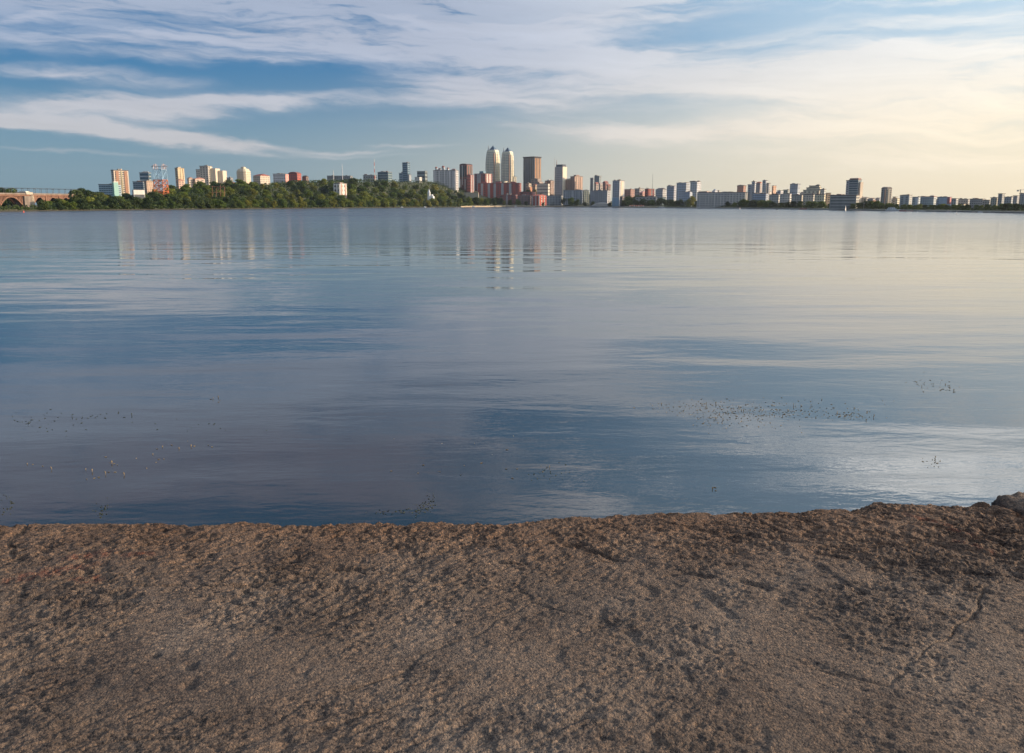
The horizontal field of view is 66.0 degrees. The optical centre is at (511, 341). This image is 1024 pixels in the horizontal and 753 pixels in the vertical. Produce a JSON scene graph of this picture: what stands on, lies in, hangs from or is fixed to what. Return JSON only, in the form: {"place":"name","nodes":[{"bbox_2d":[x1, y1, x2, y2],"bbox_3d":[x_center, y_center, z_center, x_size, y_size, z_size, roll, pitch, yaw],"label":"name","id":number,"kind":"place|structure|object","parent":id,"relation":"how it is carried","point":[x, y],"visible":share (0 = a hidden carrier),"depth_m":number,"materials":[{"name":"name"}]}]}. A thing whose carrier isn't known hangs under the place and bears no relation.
{"place":"outdoors","nodes":[
{"label":"outdoors","id":0,"kind":"place"},
{"bbox_2d":[0,207,419,211],"bbox_3d":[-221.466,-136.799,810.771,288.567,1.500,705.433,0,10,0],"label":"path","id":1,"kind":"structure","parent":0,"point":[188,209],"depth_m":669.62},
{"bbox_2d":[0,207,1023,526],"bbox_3d":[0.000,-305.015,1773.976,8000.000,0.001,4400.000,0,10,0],"label":"water","id":2,"kind":"structure","parent":0,"point":[320,367],"depth_m":25.03,"materials":[{"name":"blue liquid"}]},
{"bbox_2d":[2,464,569,517],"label":"water weeds","id":3,"kind":"object","parent":2,"relation":"on","point":[380,512],"visible":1,"depth_m":13.14,"materials":[{"name":"plant"}]},
{"bbox_2d":[633,397,886,432],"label":"water weeds","id":4,"kind":"object","parent":2,"relation":"on","point":[764,414],"visible":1,"depth_m":19.14,"materials":[{"name":"plant"}]},
{"bbox_2d":[0,502,1023,752],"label":"rock","id":5,"kind":"structure","parent":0,"point":[882,628],"depth_m":2.96,"materials":[{"name":"natural rock"},{"name":"granite stone"}]},
{"bbox_2d":[991,491,1023,516],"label":"boulder","id":6,"kind":"object","parent":5,"relation":"on","point":[1014,502],"visible":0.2,"depth_m":4.62,"materials":[{"name":"stone"}]},
{"bbox_2d":[0,182,1023,211],"bbox_3d":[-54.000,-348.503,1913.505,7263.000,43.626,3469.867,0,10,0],"label":"terrain","id":7,"kind":"structure","parent":0,"point":[461,191],"depth_m":1030.94,"materials":[{"name":"plant"}]},
{"bbox_2d":[0,187,12,206],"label":"tree","id":8,"kind":"object","parent":7,"relation":"on","point":[6,201],"visible":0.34,"depth_m":600.94,"materials":[{"name":"green plant"}]},
{"bbox_2d":[0,204,48,209],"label":"undergrowth","id":9,"kind":"object","parent":7,"relation":"on","point":[15,206],"visible":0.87,"depth_m":525.08,"materials":[{"name":"green plant"}]},
{"bbox_2d":[38,201,48,208],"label":"tree","id":10,"kind":"object","parent":7,"relation":"on","point":[42,205],"visible":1,"depth_m":541.73,"materials":[{"name":"green plant"}]},
{"bbox_2d":[0,191,88,208],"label":"railway bridge","id":11,"kind":"structure","parent":7,"relation":"on","point":[21,198],"depth_m":572.17,"materials":[{"name":"concrete"}]},
{"bbox_2d":[65,201,77,209],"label":"tree","id":12,"kind":"object","parent":7,"relation":"on","point":[72,204],"visible":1,"depth_m":567.02,"materials":[{"name":"green plant"}]},
{"bbox_2d":[68,189,83,199],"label":"tree","id":13,"kind":"object","parent":7,"relation":"on","point":[77,195],"visible":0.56,"depth_m":613.13,"materials":[{"name":"green plant"}]},
{"bbox_2d":[76,199,88,209],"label":"tree","id":14,"kind":"object","parent":7,"relation":"on","point":[81,203],"visible":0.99,"depth_m":577.43,"materials":[{"name":"green plant"}]},
{"bbox_2d":[77,188,91,198],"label":"tree","id":15,"kind":"object","parent":7,"relation":"on","point":[88,192],"visible":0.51,"depth_m":619.76,"materials":[{"name":"green plant"}]},
{"bbox_2d":[98,181,121,196],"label":"office building","id":16,"kind":"structure","parent":7,"relation":"on","point":[113,188],"depth_m":717.52,"materials":[{"name":"teal glass"}]},
{"bbox_2d":[105,197,118,207],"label":"tree","id":17,"kind":"object","parent":7,"relation":"on","point":[112,203],"visible":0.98,"depth_m":610.05,"materials":[{"name":"green plant"}]},
{"bbox_2d":[111,169,129,193],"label":"apartment tower","id":18,"kind":"structure","parent":7,"relation":"on","point":[120,176],"depth_m":801.83,"materials":[{"name":"orange"}]},
{"bbox_2d":[130,197,142,207],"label":"tree","id":19,"kind":"object","parent":7,"relation":"on","point":[136,201],"visible":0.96,"depth_m":639.75,"materials":[{"name":"green plant"}]},
{"bbox_2d":[132,181,144,189],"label":"office building","id":20,"kind":"structure","parent":7,"relation":"on","point":[138,185],"depth_m":786.54,"materials":[{"name":"blue glass"}]},
{"bbox_2d":[132,190,144,198],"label":"pavilion","id":21,"kind":"structure","parent":7,"relation":"on","point":[139,193],"depth_m":692.35,"materials":[{"name":"white concrete"}]},
{"bbox_2d":[139,171,151,180],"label":"office building","id":22,"kind":"structure","parent":7,"relation":"on","point":[145,175],"depth_m":841.44,"materials":[{"name":"blue glass"}]},
{"bbox_2d":[141,197,155,208],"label":"tree","id":23,"kind":"object","parent":7,"relation":"on","point":[148,202],"visible":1,"depth_m":645.32,"materials":[{"name":"green plant"}]},
{"bbox_2d":[144,180,152,194],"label":"apartment block","id":24,"kind":"structure","parent":7,"relation":"on","point":[148,185],"depth_m":782.83,"materials":[{"name":"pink concrete"}]},
{"bbox_2d":[151,164,168,196],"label":"power pylon","id":25,"kind":"object","parent":7,"relation":"on","point":[158,181],"visible":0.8,"depth_m":747.76,"materials":[{"name":"metal"}]},
{"bbox_2d":[175,167,184,186],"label":"apartment tower","id":26,"kind":"structure","parent":7,"relation":"on","point":[179,172],"depth_m":902.74,"materials":[{"name":"beige concrete"}]},
{"bbox_2d":[176,179,184,189],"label":"house","id":27,"kind":"structure","parent":7,"relation":"on","point":[179,183],"depth_m":865.05,"materials":[{"name":"pink concrete"}]},
{"bbox_2d":[182,197,193,207],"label":"tree","id":28,"kind":"object","parent":7,"relation":"on","point":[187,201],"visible":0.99,"depth_m":695.03,"materials":[{"name":"green plant"}]},
{"bbox_2d":[193,181,205,188],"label":"building","id":29,"kind":"structure","parent":7,"relation":"on","point":[198,184],"depth_m":830.28,"materials":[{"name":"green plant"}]},
{"bbox_2d":[195,199,205,207],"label":"tree","id":30,"kind":"object","parent":7,"relation":"on","point":[200,203],"visible":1,"depth_m":702.17,"materials":[{"name":"green plant"}]},
{"bbox_2d":[203,198,214,207],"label":"tree","id":31,"kind":"object","parent":7,"relation":"on","point":[208,202],"visible":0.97,"depth_m":710.82,"materials":[{"name":"green plant"}]},
{"bbox_2d":[196,165,226,184],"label":"apartment block","id":32,"kind":"structure","parent":7,"relation":"on","point":[207,173],"depth_m":935.63,"materials":[{"name":"beige concrete"}]},
{"bbox_2d":[215,199,225,207],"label":"tree","id":33,"kind":"object","parent":7,"relation":"on","point":[220,204],"visible":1,"depth_m":722.30,"materials":[{"name":"green plant"}]},
{"bbox_2d":[225,187,234,195],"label":"tree","id":34,"kind":"object","parent":7,"relation":"on","point":[230,190],"visible":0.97,"depth_m":806.80,"materials":[{"name":"green plant"}]},
{"bbox_2d":[236,167,250,183],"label":"apartment tower","id":35,"kind":"structure","parent":7,"relation":"on","point":[243,173],"depth_m":961.81,"materials":[{"name":"concrete"}]},
{"bbox_2d":[39,179,470,209],"bbox_3d":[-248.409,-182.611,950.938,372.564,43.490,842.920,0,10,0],"label":"undergrowth","id":36,"kind":"object","parent":7,"relation":"on","point":[103,206],"visible":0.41,"depth_m":903.58,"materials":[{"name":"green plant"}]},
{"bbox_2d":[253,174,269,185],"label":"house","id":37,"kind":"structure","parent":7,"relation":"on","point":[261,178],"depth_m":940.07,"materials":[{"name":"beige concrete"}]},
{"bbox_2d":[273,173,288,184],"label":"apartment block","id":38,"kind":"structure","parent":7,"relation":"on","point":[280,177],"depth_m":986.27,"materials":[{"name":"pink concrete"}]},
{"bbox_2d":[288,172,300,182],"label":"apartment block","id":39,"kind":"structure","parent":7,"relation":"on","point":[294,176],"depth_m":1011.07,"materials":[{"name":"red brick"}]},
{"bbox_2d":[318,199,328,206],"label":"tree","id":40,"kind":"object","parent":7,"relation":"on","point":[322,202],"visible":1,"depth_m":881.70,"materials":[{"name":"green plant"}]},
{"bbox_2d":[333,182,346,197],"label":"apartment building","id":41,"kind":"structure","parent":7,"relation":"on","point":[339,188],"depth_m":972.27,"materials":[{"name":"white concrete"}]},
{"bbox_2d":[327,175,352,181],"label":"office building","id":42,"kind":"structure","parent":7,"relation":"on","point":[347,177],"depth_m":1108.85,"materials":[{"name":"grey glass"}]},
{"bbox_2d":[347,178,358,184],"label":"tree","id":43,"kind":"object","parent":7,"relation":"on","point":[354,181],"visible":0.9,"depth_m":1056.09,"materials":[{"name":"green plant"}]},
{"bbox_2d":[363,174,376,181],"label":"office building","id":44,"kind":"structure","parent":7,"relation":"on","point":[366,177],"depth_m":1190.01,"materials":[{"name":"grey glass"}]},
{"bbox_2d":[378,171,391,181],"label":"office building","id":45,"kind":"structure","parent":7,"relation":"on","point":[384,175],"depth_m":1199.12,"materials":[{"name":"grey glass"}]},
{"bbox_2d":[381,198,389,206],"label":"tree","id":46,"kind":"object","parent":7,"relation":"on","point":[385,202],"visible":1,"depth_m":996.71,"materials":[{"name":"green plant"}]},
{"bbox_2d":[399,162,410,181],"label":"office tower","id":47,"kind":"structure","parent":7,"relation":"on","point":[404,174],"depth_m":1276.34,"materials":[{"name":"blue glass"}]},
{"bbox_2d":[417,171,427,181],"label":"office building","id":48,"kind":"structure","parent":7,"relation":"on","point":[423,175],"depth_m":1312.99,"materials":[{"name":"grey glass"}]},
{"bbox_2d":[433,166,458,190],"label":"apartment block","id":49,"kind":"structure","parent":7,"relation":"on","point":[448,178],"depth_m":1290.54,"materials":[{"name":"white concrete"}]},
{"bbox_2d":[459,164,472,191],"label":"apartment tower","id":50,"kind":"structure","parent":7,"relation":"on","point":[465,169],"depth_m":1326.94,"materials":[{"name":"brown concrete"}]},
{"bbox_2d":[467,173,473,191],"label":"apartment block","id":51,"kind":"structure","parent":7,"relation":"on","point":[470,182],"depth_m":1310.77,"materials":[{"name":"concrete"}]},
{"bbox_2d":[464,192,478,198],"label":"building","id":52,"kind":"structure","parent":7,"relation":"on","point":[472,195],"depth_m":1278.80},
{"bbox_2d":[474,171,491,190],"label":"apartment block","id":53,"kind":"structure","parent":7,"relation":"on","point":[482,176],"depth_m":1406.26,"materials":[{"name":"concrete"}]},
{"bbox_2d":[485,146,499,182],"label":"skyscraper","id":54,"kind":"structure","parent":7,"relation":"on","point":[492,166],"depth_m":1530.68,"materials":[{"name":"beige glass"}]},
{"bbox_2d":[478,182,520,199],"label":"apartment block","id":55,"kind":"structure","parent":7,"relation":"on","point":[491,190],"depth_m":1345.21,"materials":[{"name":"red brick"}]},
{"bbox_2d":[501,148,513,182],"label":"skyscraper","id":56,"kind":"structure","parent":7,"relation":"on","point":[507,166],"depth_m":1510.31,"materials":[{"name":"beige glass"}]},
{"bbox_2d":[498,194,517,203],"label":"building","id":57,"kind":"structure","parent":7,"relation":"on","point":[507,198],"depth_m":1302.42,"materials":[{"name":"grey concrete"}]},
{"bbox_2d":[517,194,531,204],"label":"building","id":58,"kind":"structure","parent":7,"relation":"on","point":[522,198],"depth_m":1293.84,"materials":[{"name":"grey glass"}]},
{"bbox_2d":[523,156,541,191],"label":"skyscraper","id":59,"kind":"structure","parent":7,"relation":"on","point":[531,167],"depth_m":1526.20,"materials":[{"name":"brown glass"}]},
{"bbox_2d":[531,178,542,190],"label":"apartment block","id":60,"kind":"structure","parent":7,"relation":"on","point":[534,181],"depth_m":1500.88,"materials":[{"name":"beige concrete"}]},
{"bbox_2d":[532,194,545,205],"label":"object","id":61,"kind":"structure","parent":7,"relation":"on","point":[538,199],"depth_m":1273.82,"materials":[{"name":"red brick"}]},
{"bbox_2d":[537,182,549,194],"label":"office building","id":62,"kind":"structure","parent":7,"relation":"on","point":[543,188],"depth_m":1380.17,"materials":[{"name":"beige glass"}]},
{"bbox_2d":[545,180,553,193],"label":"apartment block","id":63,"kind":"structure","parent":7,"relation":"on","point":[551,182],"depth_m":1437.10,"materials":[{"name":"beige concrete"}]},
{"bbox_2d":[546,195,562,205],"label":"building","id":64,"kind":"structure","parent":7,"relation":"on","point":[554,199],"depth_m":1245.94,"materials":[{"name":"grey glass"}]},
{"bbox_2d":[555,161,566,194],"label":"office tower","id":65,"kind":"structure","parent":7,"relation":"on","point":[560,176],"depth_m":1332.73,"materials":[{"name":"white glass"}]},
{"bbox_2d":[563,189,582,204],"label":"apartment block","id":66,"kind":"structure","parent":7,"relation":"on","point":[576,194],"depth_m":1224.18,"materials":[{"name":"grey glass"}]},
{"bbox_2d":[566,175,582,189],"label":"apartment block","id":67,"kind":"structure","parent":7,"relation":"on","point":[574,182],"depth_m":1326.86,"materials":[{"name":"pink concrete"}]},
{"bbox_2d":[583,189,588,203],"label":"building","id":68,"kind":"structure","parent":7,"relation":"on","point":[586,195],"depth_m":1214.75,"materials":[{"name":"concrete"}]},
{"bbox_2d":[590,190,610,204],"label":"apartment block","id":69,"kind":"structure","parent":7,"relation":"on","point":[597,196],"depth_m":1169.06,"materials":[{"name":"grey glass"}]},
{"bbox_2d":[612,179,624,205],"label":"apartment tower","id":70,"kind":"structure","parent":7,"relation":"on","point":[618,189],"depth_m":1107.08,"materials":[{"name":"white concrete"}]},
{"bbox_2d":[624,189,634,197],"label":"building","id":71,"kind":"structure","parent":7,"relation":"on","point":[629,192],"depth_m":1244.93,"materials":[{"name":"red"}]},
{"bbox_2d":[635,196,657,203],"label":"building","id":72,"kind":"structure","parent":7,"relation":"on","point":[647,198],"depth_m":1052.84,"materials":[{"name":"grey glass"}]},
{"bbox_2d":[645,188,653,196],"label":"apartment tower","id":73,"kind":"structure","parent":7,"relation":"on","point":[649,192],"depth_m":1113.34,"materials":[{"name":"red brick"}]},
{"bbox_2d":[655,188,666,201],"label":"apartment block","id":74,"kind":"structure","parent":7,"relation":"on","point":[661,192],"depth_m":1069.04,"materials":[{"name":"grey glass"}]},
{"bbox_2d":[667,185,676,202],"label":"apartment block","id":75,"kind":"structure","parent":7,"relation":"on","point":[671,192],"depth_m":1052.97,"materials":[{"name":"grey glass"}]},
{"bbox_2d":[676,182,689,200],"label":"apartment block","id":76,"kind":"structure","parent":7,"relation":"on","point":[682,187],"depth_m":1030.29,"materials":[{"name":"grey glass"}]},
{"bbox_2d":[682,191,691,204],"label":"apartment block","id":77,"kind":"structure","parent":7,"relation":"on","point":[686,195],"depth_m":981.76,"materials":[{"name":"grey concrete"}]},
{"bbox_2d":[690,181,700,204],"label":"apartment tower","id":78,"kind":"structure","parent":7,"relation":"on","point":[695,187],"depth_m":1014.10,"materials":[{"name":"grey concrete"}]},
{"bbox_2d":[697,191,747,207],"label":"apartment block","id":79,"kind":"structure","parent":7,"relation":"on","point":[706,199],"depth_m":885.36,"materials":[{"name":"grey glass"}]},
{"bbox_2d":[737,184,746,191],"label":"apartment tower","id":80,"kind":"structure","parent":7,"relation":"on","point":[741,188],"depth_m":912.91,"materials":[{"name":"pink concrete"}]},
{"bbox_2d":[738,199,749,206],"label":"tree","id":81,"kind":"object","parent":7,"relation":"on","point":[744,202],"visible":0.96,"depth_m":844.00,"materials":[{"name":"green plant"}]},
{"bbox_2d":[747,184,751,204],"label":"apartment tower","id":82,"kind":"structure","parent":7,"relation":"on","point":[749,192],"depth_m":879.38,"materials":[{"name":"grey concrete"}]},
{"bbox_2d":[751,180,756,199],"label":"apartment tower","id":83,"kind":"structure","parent":7,"relation":"on","point":[753,189],"depth_m":874.96,"materials":[{"name":"grey concrete"}]},
{"bbox_2d":[756,182,761,192],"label":"apartment tower","id":84,"kind":"structure","parent":7,"relation":"on","point":[758,187],"depth_m":860.48,"materials":[{"name":"grey concrete"}]},
{"bbox_2d":[752,193,768,200],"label":"apartment block","id":85,"kind":"structure","parent":7,"relation":"on","point":[760,196],"depth_m":830.89,"materials":[{"name":"grey concrete"}]},
{"bbox_2d":[762,180,767,192],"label":"apartment tower","id":86,"kind":"structure","parent":7,"relation":"on","point":[764,186],"depth_m":852.32,"materials":[{"name":"grey glass"}]},
{"bbox_2d":[769,193,779,203],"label":"apartment block","id":87,"kind":"structure","parent":7,"relation":"on","point":[774,197],"depth_m":799.62,"materials":[{"name":"grey concrete"}]},
{"bbox_2d":[780,193,791,207],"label":"apartment block","id":88,"kind":"structure","parent":7,"relation":"on","point":[785,197],"depth_m":774.63,"materials":[{"name":"grey concrete"}]},
{"bbox_2d":[790,183,799,197],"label":"apartment tower","id":89,"kind":"structure","parent":7,"relation":"on","point":[794,188],"depth_m":780.10,"materials":[{"name":"grey glass"}]},
{"bbox_2d":[791,194,802,204],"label":"apartment block","id":90,"kind":"structure","parent":7,"relation":"on","point":[796,197],"depth_m":751.83,"materials":[{"name":"grey concrete"}]},
{"bbox_2d":[803,193,814,204],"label":"apartment block","id":91,"kind":"structure","parent":7,"relation":"on","point":[810,197],"depth_m":725.53,"materials":[{"name":"grey concrete"}]},
{"bbox_2d":[802,184,821,203],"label":"office building","id":92,"kind":"structure","parent":7,"relation":"on","point":[814,189],"depth_m":737.29,"materials":[{"name":"beige glass"}]},
{"bbox_2d":[815,193,825,207],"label":"apartment block","id":93,"kind":"structure","parent":7,"relation":"on","point":[819,197],"depth_m":701.83,"materials":[{"name":"grey concrete"}]},
{"bbox_2d":[664,205,1023,210],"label":"undergrowth","id":94,"kind":"object","parent":7,"relation":"on","point":[977,208],"visible":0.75,"depth_m":540.10,"materials":[{"name":"green plant"}]},
{"bbox_2d":[829,194,859,209],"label":"office building","id":95,"kind":"structure","parent":7,"relation":"on","point":[840,201],"depth_m":623.31,"materials":[{"name":"grey glass"}]},
{"bbox_2d":[845,178,862,201],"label":"skyscraper","id":96,"kind":"structure","parent":7,"relation":"on","point":[854,186],"depth_m":637.66,"materials":[{"name":"grey glass"}]},
{"bbox_2d":[880,187,891,208],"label":"apartment tower","id":97,"kind":"structure","parent":7,"relation":"on","point":[886,194],"depth_m":587.58,"materials":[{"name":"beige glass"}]},
{"bbox_2d":[899,194,911,207],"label":"apartment block","id":98,"kind":"structure","parent":7,"relation":"on","point":[906,199],"depth_m":563.83,"materials":[{"name":"grey concrete"}]},
{"bbox_2d":[912,196,920,206],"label":"apartment block","id":99,"kind":"structure","parent":7,"relation":"on","point":[915,200],"depth_m":554.69,"materials":[{"name":"grey concrete"}]},
{"bbox_2d":[920,195,936,207],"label":"apartment block","id":100,"kind":"structure","parent":7,"relation":"on","point":[928,200],"depth_m":535.81,"materials":[{"name":"grey concrete"}]},
{"bbox_2d":[937,196,951,205],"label":"apartment block","id":101,"kind":"structure","parent":7,"relation":"on","point":[946,200],"depth_m":517.19,"materials":[{"name":"grey concrete"}]},
{"bbox_2d":[958,198,969,203],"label":"apartment block","id":102,"kind":"structure","parent":7,"relation":"on","point":[964,201],"depth_m":515.75,"materials":[{"name":"beige glass"}]},
{"bbox_2d":[969,198,984,208],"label":"apartment block","id":103,"kind":"structure","parent":7,"relation":"on","point":[975,201],"depth_m":498.61,"materials":[{"name":"grey concrete"}]},
{"bbox_2d":[990,197,997,206],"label":"apartment block","id":104,"kind":"structure","parent":7,"relation":"on","point":[994,201],"depth_m":480.04,"materials":[{"name":"grey glass"}]},
{"bbox_2d":[997,193,1005,205],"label":"apartment block","id":105,"kind":"structure","parent":7,"relation":"on","point":[1001,196],"depth_m":474.49,"materials":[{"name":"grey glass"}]},
{"bbox_2d":[1004,196,1012,203],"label":"apartment block","id":106,"kind":"structure","parent":7,"relation":"on","point":[1007,199],"depth_m":467.29,"materials":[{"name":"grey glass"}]},
{"bbox_2d":[461,205,562,206],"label":"beach","id":107,"kind":"structure","parent":0,"point":[512,206],"depth_m":1233.19,"materials":[{"name":"sand"}]},
{"bbox_2d":[0,0,1023,204],"label":"sky","id":108,"kind":"structure","parent":0,"point":[916,98],"materials":[{"name":"blue"}]},
{"bbox_2d":[657,207,1023,213],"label":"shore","id":109,"kind":"structure","parent":0,"point":[871,210],"depth_m":564.48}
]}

